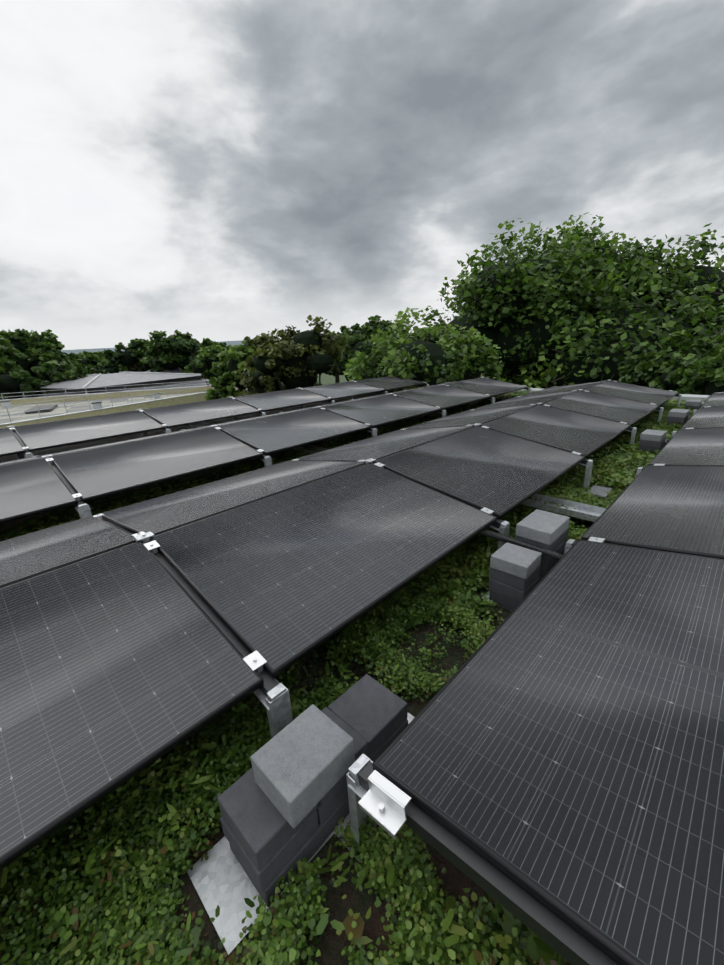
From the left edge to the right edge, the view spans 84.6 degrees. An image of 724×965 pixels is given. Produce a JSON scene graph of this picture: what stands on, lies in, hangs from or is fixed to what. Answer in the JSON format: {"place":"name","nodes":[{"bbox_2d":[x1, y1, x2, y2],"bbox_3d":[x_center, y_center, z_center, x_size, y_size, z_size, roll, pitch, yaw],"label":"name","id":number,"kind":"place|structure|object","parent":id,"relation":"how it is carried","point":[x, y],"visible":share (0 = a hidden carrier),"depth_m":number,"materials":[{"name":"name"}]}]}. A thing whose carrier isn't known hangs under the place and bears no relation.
{"place":"outdoors","nodes":[
{"label":"outdoors","id":0,"kind":"place"},
{"bbox_2d":[0,393,159,413],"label":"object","id":1,"kind":"structure","parent":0,"point":[46,407],"depth_m":28.26,"materials":[{"name":"grey"}]},
{"bbox_2d":[0,392,200,423],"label":"neighbour roof pavers","id":2,"kind":"object","parent":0,"point":[19,416],"visible":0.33,"depth_m":30.46,"materials":[{"name":"grey concrete"}]},
{"bbox_2d":[0,386,236,427],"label":"neighbour parapet","id":3,"kind":"structure","parent":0,"point":[179,400],"depth_m":33.14,"materials":[{"name":"beige concrete"}]},
{"bbox_2d":[0,385,209,425],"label":"coping","id":4,"kind":"object","parent":3,"relation":"on","point":[97,406],"visible":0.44,"depth_m":30.94,"materials":[{"name":"grey metal"}]},
{"bbox_2d":[0,380,210,421],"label":"neighbour railing","id":5,"kind":"object","parent":4,"relation":"on","point":[96,394],"visible":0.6,"depth_m":32.45,"materials":[{"name":"silver metal"}]},
{"bbox_2d":[205,340,256,400],"bbox_3d":[-9.315,-6.095,32.120,5.857,10.130,5.130,15,26,42],"label":"tree","id":6,"kind":"object","parent":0,"point":[236,352],"depth_m":30.64,"materials":[{"name":"green plant"}]},
{"bbox_2d":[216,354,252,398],"bbox_3d":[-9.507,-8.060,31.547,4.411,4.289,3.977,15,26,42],"label":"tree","id":7,"kind":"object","parent":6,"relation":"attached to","point":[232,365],"visible":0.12,"depth_m":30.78,"materials":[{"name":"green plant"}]},
{"bbox_2d":[252,373,347,387],"bbox_3d":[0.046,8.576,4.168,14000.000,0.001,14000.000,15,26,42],"label":"ground","id":8,"kind":"structure","parent":0,"point":[326,379],"depth_m":117.36,"materials":[{"name":"green plant"}]},
{"bbox_2d":[0,335,38,383],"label":"tree","id":9,"kind":"object","parent":8,"relation":"on","point":[8,350],"visible":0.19,"depth_m":41.21,"materials":[{"name":"green plant"}]},
{"bbox_2d":[0,329,65,378],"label":"tree","id":10,"kind":"object","parent":8,"relation":"on","point":[49,340],"depth_m":44.57,"materials":[{"name":"green plant"}]},
{"bbox_2d":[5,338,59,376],"bbox_3d":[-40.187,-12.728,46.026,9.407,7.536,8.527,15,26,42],"label":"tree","id":11,"kind":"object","parent":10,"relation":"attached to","point":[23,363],"visible":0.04,"depth_m":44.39,"materials":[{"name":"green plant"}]},
{"bbox_2d":[59,350,100,368],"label":"tree belt","id":12,"kind":"object","parent":8,"relation":"on","point":[92,359],"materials":[{"name":"green plant"}]},
{"bbox_2d":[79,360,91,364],"bbox_3d":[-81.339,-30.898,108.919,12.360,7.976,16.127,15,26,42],"label":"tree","id":13,"kind":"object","parent":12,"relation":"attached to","point":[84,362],"visible":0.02,"depth_m":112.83,"materials":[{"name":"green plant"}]},
{"bbox_2d":[77,351,107,365],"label":"tree belt","id":14,"kind":"object","parent":8,"relation":"on","point":[99,357],"visible":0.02,"depth_m":117.96,"materials":[{"name":"green plant"}]},
{"bbox_2d":[80,350,106,359],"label":"tree belt","id":15,"kind":"object","parent":8,"relation":"on","point":[91,353],"visible":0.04,"depth_m":118.98,"materials":[{"name":"green plant"}]},
{"bbox_2d":[84,357,124,373],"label":"tree belt","id":16,"kind":"object","parent":8,"relation":"on","point":[91,369],"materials":[{"name":"green plant"}]},
{"bbox_2d":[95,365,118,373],"bbox_3d":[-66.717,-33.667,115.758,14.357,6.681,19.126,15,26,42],"label":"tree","id":17,"kind":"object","parent":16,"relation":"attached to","point":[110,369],"visible":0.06,"depth_m":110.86,"materials":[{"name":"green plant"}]},
{"bbox_2d":[102,338,155,371],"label":"tree","id":18,"kind":"object","parent":8,"relation":"on","point":[112,356],"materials":[{"name":"green plant"}]},
{"bbox_2d":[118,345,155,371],"bbox_3d":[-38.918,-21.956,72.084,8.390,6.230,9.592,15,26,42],"label":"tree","id":19,"kind":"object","parent":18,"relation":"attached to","point":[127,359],"visible":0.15,"depth_m":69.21,"materials":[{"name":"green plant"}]},
{"bbox_2d":[140,330,207,372],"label":"tree","id":20,"kind":"object","parent":8,"relation":"on","point":[187,343],"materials":[{"name":"green plant"}]},
{"bbox_2d":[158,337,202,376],"bbox_3d":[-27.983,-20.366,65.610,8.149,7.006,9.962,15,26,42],"label":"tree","id":21,"kind":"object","parent":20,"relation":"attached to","point":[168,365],"visible":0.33,"depth_m":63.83,"materials":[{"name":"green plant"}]},
{"bbox_2d":[184,342,233,385],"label":"tree","id":22,"kind":"object","parent":8,"relation":"on","point":[207,351],"depth_m":42.05,"materials":[{"name":"green plant"}]},
{"bbox_2d":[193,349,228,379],"bbox_3d":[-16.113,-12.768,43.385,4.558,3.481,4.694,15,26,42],"label":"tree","id":23,"kind":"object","parent":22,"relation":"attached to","point":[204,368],"visible":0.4,"depth_m":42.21,"materials":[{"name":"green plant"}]},
{"bbox_2d":[196,338,229,347],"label":"tree","id":24,"kind":"object","parent":8,"relation":"on","point":[206,342],"visible":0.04,"depth_m":87.21,"materials":[{"name":"green plant"}]},
{"bbox_2d":[211,342,230,349],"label":"tree","id":25,"kind":"object","parent":8,"relation":"on","point":[224,343],"depth_m":85.92,"materials":[{"name":"green plant"}]},
{"bbox_2d":[234,315,349,396],"bbox_3d":[-3.528,-4.014,24.032,6.417,11.003,6.984,15,26,42],"label":"chestnut tree","id":26,"kind":"object","parent":8,"relation":"on","point":[331,347],"depth_m":21.48,"materials":[{"name":"green plant"}]},
{"bbox_2d":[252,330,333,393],"bbox_3d":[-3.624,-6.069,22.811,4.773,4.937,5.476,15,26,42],"label":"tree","id":27,"kind":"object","parent":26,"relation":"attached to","point":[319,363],"visible":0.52,"depth_m":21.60,"materials":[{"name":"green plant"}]},
{"bbox_2d":[328,331,343,382],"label":"tree","id":28,"kind":"object","parent":8,"relation":"on","point":[337,379],"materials":[{"name":"green plant"}]},
{"bbox_2d":[340,326,359,334],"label":"tree","id":29,"kind":"object","parent":8,"relation":"on","point":[344,330],"visible":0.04,"depth_m":83.57,"materials":[{"name":"green plant"}]},
{"bbox_2d":[333,315,392,376],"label":"tree","id":30,"kind":"object","parent":8,"relation":"on","point":[365,337],"depth_m":40.64,"materials":[{"name":"green plant"}]},
{"bbox_2d":[337,324,380,380],"bbox_3d":[-0.176,-13.919,42.900,6.484,5.933,7.318,15,26,42],"label":"tree","id":31,"kind":"object","parent":30,"relation":"attached to","point":[355,346],"visible":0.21,"depth_m":39.99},
{"bbox_2d":[359,319,392,336],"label":"tree","id":32,"kind":"object","parent":8,"relation":"on","point":[387,322],"depth_m":78.22,"materials":[{"name":"green plant"}]},
{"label":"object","id":33,"kind":"object","parent":8,"relation":"on","visible":0},
{"bbox_2d":[0,359,52,399],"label":"tree","id":34,"kind":"object","parent":33,"relation":"on","point":[13,370],"depth_m":38.30,"materials":[{"name":"green plant"}]},
{"bbox_2d":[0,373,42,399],"bbox_3d":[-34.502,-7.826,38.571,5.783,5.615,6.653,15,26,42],"label":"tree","id":35,"kind":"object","parent":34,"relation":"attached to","point":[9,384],"visible":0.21,"depth_m":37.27,"materials":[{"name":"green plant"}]},
{"bbox_2d":[31,360,89,383],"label":"tree","id":36,"kind":"object","parent":33,"relation":"on","point":[44,369],"depth_m":42.16,"materials":[{"name":"green plant"}]},
{"bbox_2d":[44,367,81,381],"bbox_3d":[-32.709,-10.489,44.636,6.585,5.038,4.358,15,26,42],"label":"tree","id":37,"kind":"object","parent":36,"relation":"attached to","point":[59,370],"visible":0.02,"depth_m":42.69,"materials":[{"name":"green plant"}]},
{"bbox_2d":[22,380,247,397],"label":"roof","id":38,"kind":"structure","parent":33,"relation":"on","point":[157,387],"depth_m":42.25,"materials":[{"name":"gravel"},{"name":"concrete"}]},
{"bbox_2d":[50,376,200,392],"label":"roof band","id":39,"kind":"object","parent":38,"relation":"on","point":[122,386],"visible":0.21,"depth_m":40.27,"materials":[{"name":"grey metal"}]},
{"bbox_2d":[19,373,200,388],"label":"roof","id":40,"kind":"structure","parent":39,"relation":"on","point":[102,380],"depth_m":41.90,"materials":[{"name":"metal"}]},
{"bbox_2d":[19,372,200,387],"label":"roof hips","id":41,"kind":"object","parent":39,"relation":"on","point":[91,381],"visible":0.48,"depth_m":46.27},
{"bbox_2d":[325,367,342,374],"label":"tree","id":42,"kind":"object","parent":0,"point":[333,370],"visible":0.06,"depth_m":72.70,"materials":[{"name":"green plant"}]},
{"bbox_2d":[12,379,707,812],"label":"mount bolts","id":43,"kind":"object","parent":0,"point":[380,807],"visible":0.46,"depth_m":2.05,"materials":[{"name":"silver metal"}]},
{"bbox_2d":[0,0,723,349],"label":"sky","id":44,"kind":"structure","parent":0,"point":[215,170],"materials":[{"name":"grey"}]},
{"bbox_2d":[9,378,723,839],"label":"mount clamps","id":45,"kind":"object","parent":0,"point":[395,800],"visible":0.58,"depth_m":1.03,"materials":[{"name":"silver metal"}]},
{"bbox_2d":[61,322,723,353],"bbox_3d":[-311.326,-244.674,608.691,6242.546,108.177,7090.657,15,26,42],"label":"hills","id":46,"kind":"structure","parent":0,"point":[231,343],"depth_m":3062.58,"materials":[{"name":"blue"}]},
{"bbox_2d":[342,307,540,388],"bbox_3d":[2.959,-1.020,15.496,6.884,10.384,7.356,-2,19,3],"label":"lime tree","id":47,"kind":"object","parent":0,"point":[448,341],"depth_m":12.59,"materials":[{"name":"green plant"}]},
{"bbox_2d":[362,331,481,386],"bbox_3d":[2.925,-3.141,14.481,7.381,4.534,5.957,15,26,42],"label":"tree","id":48,"kind":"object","parent":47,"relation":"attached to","point":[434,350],"visible":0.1,"depth_m":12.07,"materials":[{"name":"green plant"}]},
{"bbox_2d":[414,212,723,388],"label":"oak tree","id":49,"kind":"object","parent":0,"point":[575,252],"depth_m":17.31,"materials":[{"name":"green plant"}]},
{"bbox_2d":[618,330,714,390],"bbox_3d":[10.415,-0.464,14.347,3.456,9.414,3.794,15,26,42],"label":"tree","id":50,"kind":"object","parent":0,"point":[659,363],"visible":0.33,"depth_m":12.85,"materials":[{"name":"green plant"}]},
{"bbox_2d":[634,366,686,390],"bbox_3d":[10.199,-2.488,13.566,2.301,3.109,2.683,15,26,42],"label":"crown shade tree","id":51,"kind":"object","parent":50,"relation":"attached to","point":[663,377],"visible":0.08,"depth_m":12.61,"materials":[{"name":"green plant"}]},
{"bbox_2d":[675,332,723,394],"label":"bush","id":52,"kind":"object","parent":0,"point":[703,371],"depth_m":10.90,"materials":[{"name":"green plant"}]},
{"bbox_2d":[695,380,723,394],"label":"crown shade tree","id":53,"kind":"object","parent":52,"relation":"attached to","point":[711,389],"visible":0.06,"depth_m":10.92,"materials":[{"name":"green plant"}]},
{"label":"building walls","id":54,"kind":"structure","parent":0},
{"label":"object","id":55,"kind":"object","parent":54,"relation":"on","visible":0},
{"bbox_2d":[148,368,203,377],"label":"hip roof","id":56,"kind":"structure","parent":55,"relation":"on","point":[176,370],"depth_m":64.92,"materials":[{"name":"stone"}]},
{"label":"building walls","id":57,"kind":"object","parent":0,"visible":0},
{"bbox_2d":[0,392,634,964],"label":"soil","id":58,"kind":"structure","parent":57,"relation":"on","point":[332,944],"depth_m":1.21,"materials":[{"name":"brown soil"}]},
{"bbox_2d":[0,393,524,540],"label":"vegetation","id":59,"kind":"object","parent":58,"relation":"on","point":[53,519],"visible":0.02,"depth_m":4.29,"materials":[{"name":"green plant"}]},
{"bbox_2d":[0,581,535,964],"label":"vegetation","id":60,"kind":"object","parent":58,"relation":"on","point":[119,894],"visible":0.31,"depth_m":1.13,"materials":[{"name":"green plant"}]},
{"bbox_2d":[0,579,570,964],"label":"plants","id":61,"kind":"object","parent":58,"relation":"on","point":[475,956],"visible":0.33,"depth_m":1.12,"materials":[{"name":"green plant"}]},
{"bbox_2d":[7,377,709,954],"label":"mounting brackets","id":62,"kind":"object","parent":58,"relation":"on","point":[219,877],"visible":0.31,"depth_m":1.20,"materials":[{"name":"silver metal"}]},
{"bbox_2d":[0,428,25,456],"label":"panel","id":63,"kind":"object","parent":62,"relation":"on","point":[10,443],"visible":0.91,"depth_m":5.28,"materials":[{"name":"black glass"}]},
{"bbox_2d":[0,457,41,465],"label":"panel","id":64,"kind":"object","parent":62,"relation":"on","point":[17,461],"visible":0.55,"depth_m":4.13,"materials":[{"name":"black glass"}]},
{"bbox_2d":[0,458,77,523],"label":"panel","id":65,"kind":"object","parent":62,"relation":"on","point":[32,487],"visible":0.91,"depth_m":3.34,"materials":[{"name":"black glass"}]},
{"bbox_2d":[0,516,135,587],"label":"panel","id":66,"kind":"object","parent":62,"relation":"on","point":[29,555],"visible":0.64,"depth_m":2.19,"materials":[{"name":"black glass"}]},
{"bbox_2d":[13,410,164,451],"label":"panel","id":67,"kind":"object","parent":62,"relation":"on","point":[40,436],"visible":0.97,"depth_m":5.96,"materials":[{"name":"black glass"}]},
{"bbox_2d":[36,427,210,456],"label":"panel","id":68,"kind":"object","parent":62,"relation":"on","point":[110,444],"visible":0.47,"depth_m":4.83,"materials":[{"name":"black glass"}]},
{"bbox_2d":[0,540,263,869],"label":"panel","id":69,"kind":"object","parent":62,"relation":"on","point":[120,666],"visible":0.91,"depth_m":1.36,"materials":[{"name":"black glass"}]},
{"bbox_2d":[50,427,262,501],"bbox_3d":[-2.104,-0.275,4.197,1.134,0.030,1.722,26,33,37],"label":"panel","id":70,"kind":"object","parent":62,"relation":"on","point":[93,474],"visible":0.97,"depth_m":4.04,"materials":[{"name":"black glass"}]},
{"bbox_2d":[143,398,260,427],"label":"panel","id":71,"kind":"object","parent":62,"relation":"on","point":[186,414],"visible":0.97,"depth_m":7.14,"materials":[{"name":"black glass"}]},
{"bbox_2d":[100,461,365,535],"bbox_3d":[-0.949,0.045,3.120,1.134,0.030,1.722,4,18,45],"label":"panel","id":72,"kind":"object","parent":62,"relation":"on","point":[162,514],"visible":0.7,"depth_m":2.91,"materials":[{"name":"black glass"}]},
{"bbox_2d":[186,408,313,429],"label":"panel","id":73,"kind":"object","parent":62,"relation":"on","point":[242,420],"visible":0.57,"depth_m":6.04,"materials":[{"name":"black glass"}]},
{"bbox_2d":[232,388,330,411],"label":"panel","id":74,"kind":"object","parent":62,"relation":"on","point":[269,401],"visible":0.97,"depth_m":8.33,"materials":[{"name":"black glass"}]},
{"bbox_2d":[67,386,506,447],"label":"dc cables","id":75,"kind":"object","parent":62,"relation":"on","point":[232,418],"visible":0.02,"depth_m":6.14,"materials":[{"name":"black rubber"}]},
{"bbox_2d":[216,408,370,454],"bbox_3d":[-0.879,-0.744,5.371,1.134,0.030,1.722,26,33,37],"label":"panel","id":76,"kind":"object","parent":62,"relation":"on","point":[275,434],"visible":0.97,"depth_m":5.23,"materials":[{"name":"black glass"}]},
{"bbox_2d":[150,463,496,677],"bbox_3d":[-0.128,0.273,2.354,1.134,0.030,1.722,26,33,37],"label":"panel","id":77,"kind":"object","parent":62,"relation":"attached to","point":[281,582],"visible":0.93,"depth_m":2.10,"materials":[{"name":"black glass"}]},
{"bbox_2d":[286,395,384,411],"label":"panel","id":78,"kind":"object","parent":62,"relation":"on","point":[337,403],"visible":0.53,"depth_m":7.25,"materials":[{"name":"black glass"}]},
{"bbox_2d":[300,381,383,399],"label":"panel","id":79,"kind":"object","parent":62,"relation":"on","point":[341,390],"visible":0.93,"depth_m":9.51,"materials":[{"name":"black glass"}]},
{"bbox_2d":[12,384,710,964],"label":"mount rails","id":80,"kind":"object","parent":62,"relation":"attached to","point":[550,928],"visible":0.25,"depth_m":0.86,"materials":[{"name":"grey metal"}]},
{"bbox_2d":[321,395,440,427],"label":"panel","id":81,"kind":"object","parent":62,"relation":"on","point":[380,411],"visible":0.97,"depth_m":6.43,"materials":[{"name":"black glass"}]},
{"bbox_2d":[293,426,474,461],"bbox_3d":[0.276,-0.423,4.294,1.134,0.030,1.722,4,18,45],"label":"panel","id":82,"kind":"object","parent":62,"relation":"on","point":[378,447],"visible":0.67,"depth_m":4.14,"materials":[{"name":"black glass"}]},
{"bbox_2d":[356,376,425,390],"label":"panel","id":83,"kind":"object","parent":62,"relation":"on","point":[387,383],"visible":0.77,"depth_m":10.66,"materials":[{"name":"black glass"}]},
{"bbox_2d":[354,385,439,399],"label":"panel","id":84,"kind":"object","parent":62,"relation":"on","point":[399,391],"visible":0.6,"depth_m":8.47,"materials":[{"name":"black glass"}]},
{"bbox_2d":[392,385,490,409],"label":"panel","id":85,"kind":"object","parent":62,"relation":"on","point":[442,397],"visible":0.93,"depth_m":7.61,"materials":[{"name":"black glass"}]},
{"bbox_2d":[409,378,477,389],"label":"panel","id":86,"kind":"object","parent":62,"relation":"on","point":[445,383],"visible":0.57,"depth_m":9.62,"materials":[{"name":"black glass"}]},
{"bbox_2d":[218,405,700,906],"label":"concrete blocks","id":87,"kind":"object","parent":62,"relation":"on","point":[270,846],"visible":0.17,"depth_m":1.22,"materials":[{"name":"concrete"}]},
{"bbox_2d":[251,399,704,827],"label":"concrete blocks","id":88,"kind":"object","parent":87,"relation":"on","point":[303,762],"visible":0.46,"depth_m":1.18,"materials":[{"name":"concrete"}]},
{"bbox_2d":[400,404,537,429],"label":"panel","id":89,"kind":"object","parent":62,"relation":"on","point":[472,417],"visible":0.67,"depth_m":5.35,"materials":[{"name":"black glass"}]},
{"bbox_2d":[373,426,584,518],"bbox_3d":[1.097,-0.196,3.528,1.134,0.030,1.722,26,33,37],"label":"panel","id":90,"kind":"object","parent":62,"relation":"on","point":[500,474],"visible":0.97,"depth_m":3.35,"materials":[{"name":"black glass"}]},
{"bbox_2d":[445,378,527,396],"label":"panel","id":91,"kind":"object","parent":62,"relation":"on","point":[491,387],"visible":0.93,"depth_m":8.80,"materials":[{"name":"black glass"}]},
{"bbox_2d":[479,530,563,560],"bbox_3d":[1.000,0.454,2.329,0.102,0.175,3.305,-20,26,-41],"label":"mounting rail","id":92,"kind":"object","parent":62,"relation":"attached to","point":[517,542],"visible":0.17,"depth_m":2.37,"materials":[{"name":"black"}]},
{"bbox_2d":[468,390,578,410],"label":"panel","id":93,"kind":"object","parent":62,"relation":"on","point":[526,400],"visible":0.7,"depth_m":6.55,"materials":[{"name":"black glass"}]},
{"bbox_2d":[372,539,723,964],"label":"panel","id":94,"kind":"object","parent":62,"relation":"on","point":[555,747],"visible":0.95,"depth_m":1.05,"materials":[{"name":"black glass"}]},
{"bbox_2d":[479,404,630,458],"bbox_3d":[2.322,-0.664,4.702,1.134,0.030,1.722,26,33,37],"label":"panel","id":95,"kind":"object","parent":62,"relation":"on","point":[585,436],"visible":0.9,"depth_m":4.56,"materials":[{"name":"black glass"}]},
{"bbox_2d":[521,381,607,395],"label":"panel","id":96,"kind":"object","parent":62,"relation":"on","point":[566,388],"visible":0.7,"depth_m":7.75,"materials":[{"name":"black glass"}]},
{"bbox_2d":[541,391,658,426],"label":"panel","id":97,"kind":"object","parent":62,"relation":"on","point":[627,411],"visible":0.9,"depth_m":5.76,"materials":[{"name":"black glass"}]},
{"bbox_2d":[582,381,677,406],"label":"panel","id":98,"kind":"object","parent":62,"relation":"on","point":[649,395],"visible":0.93,"depth_m":6.95,"materials":[{"name":"black glass"}]},
{"bbox_2d":[581,465,723,558],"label":"panel","id":99,"kind":"object","parent":62,"relation":"on","point":[677,509],"visible":0.93,"depth_m":2.41,"materials":[{"name":"black glass"}]},
{"bbox_2d":[648,428,723,466],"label":"panel","id":100,"kind":"object","parent":62,"relation":"on","point":[695,447],"visible":0.91,"depth_m":3.69,"materials":[{"name":"black glass"}]},
{"bbox_2d":[681,406,723,428],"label":"panel","id":101,"kind":"object","parent":62,"relation":"on","point":[708,417],"visible":0.91,"depth_m":4.93,"materials":[{"name":"black glass"}]},
{"bbox_2d":[700,393,723,407],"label":"panel","id":102,"kind":"object","parent":62,"relation":"on","point":[715,400],"visible":0.91,"depth_m":6.15,"materials":[{"name":"black glass"}]},
{"bbox_2d":[342,894,571,964],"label":"vegetation","id":103,"kind":"object","parent":58,"relation":"on","point":[540,951],"depth_m":0.96,"materials":[{"name":"green plant"}]},
{"bbox_2d":[409,475,623,624],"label":"vegetation","id":104,"kind":"object","parent":58,"relation":"on","point":[467,563],"visible":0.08,"depth_m":2.62,"materials":[{"name":"green plant"}]},
{"bbox_2d":[381,386,705,407],"bbox_3d":[4.864,-1.862,8.847,13.894,0.248,1.505,15,26,42],"label":"solar panel","id":105,"kind":"object","parent":58,"relation":"on","point":[523,393],"visible":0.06,"depth_m":9.94,"materials":[{"name":"black glass"}]},
{"bbox_2d":[431,385,707,400],"bbox_3d":[-1.296,0.522,2.915,14.490,0.220,19.350,15,26,42],"label":"roof coping","id":106,"kind":"object","parent":58,"relation":"on","point":[690,396],"depth_m":7.99,"materials":[{"name":"grey metal"}]},
{"bbox_2d":[563,399,704,490],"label":"vegetation","id":107,"kind":"object","parent":58,"relation":"on","point":[619,460],"visible":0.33,"depth_m":4.47,"materials":[{"name":"green plant"}]}
]}

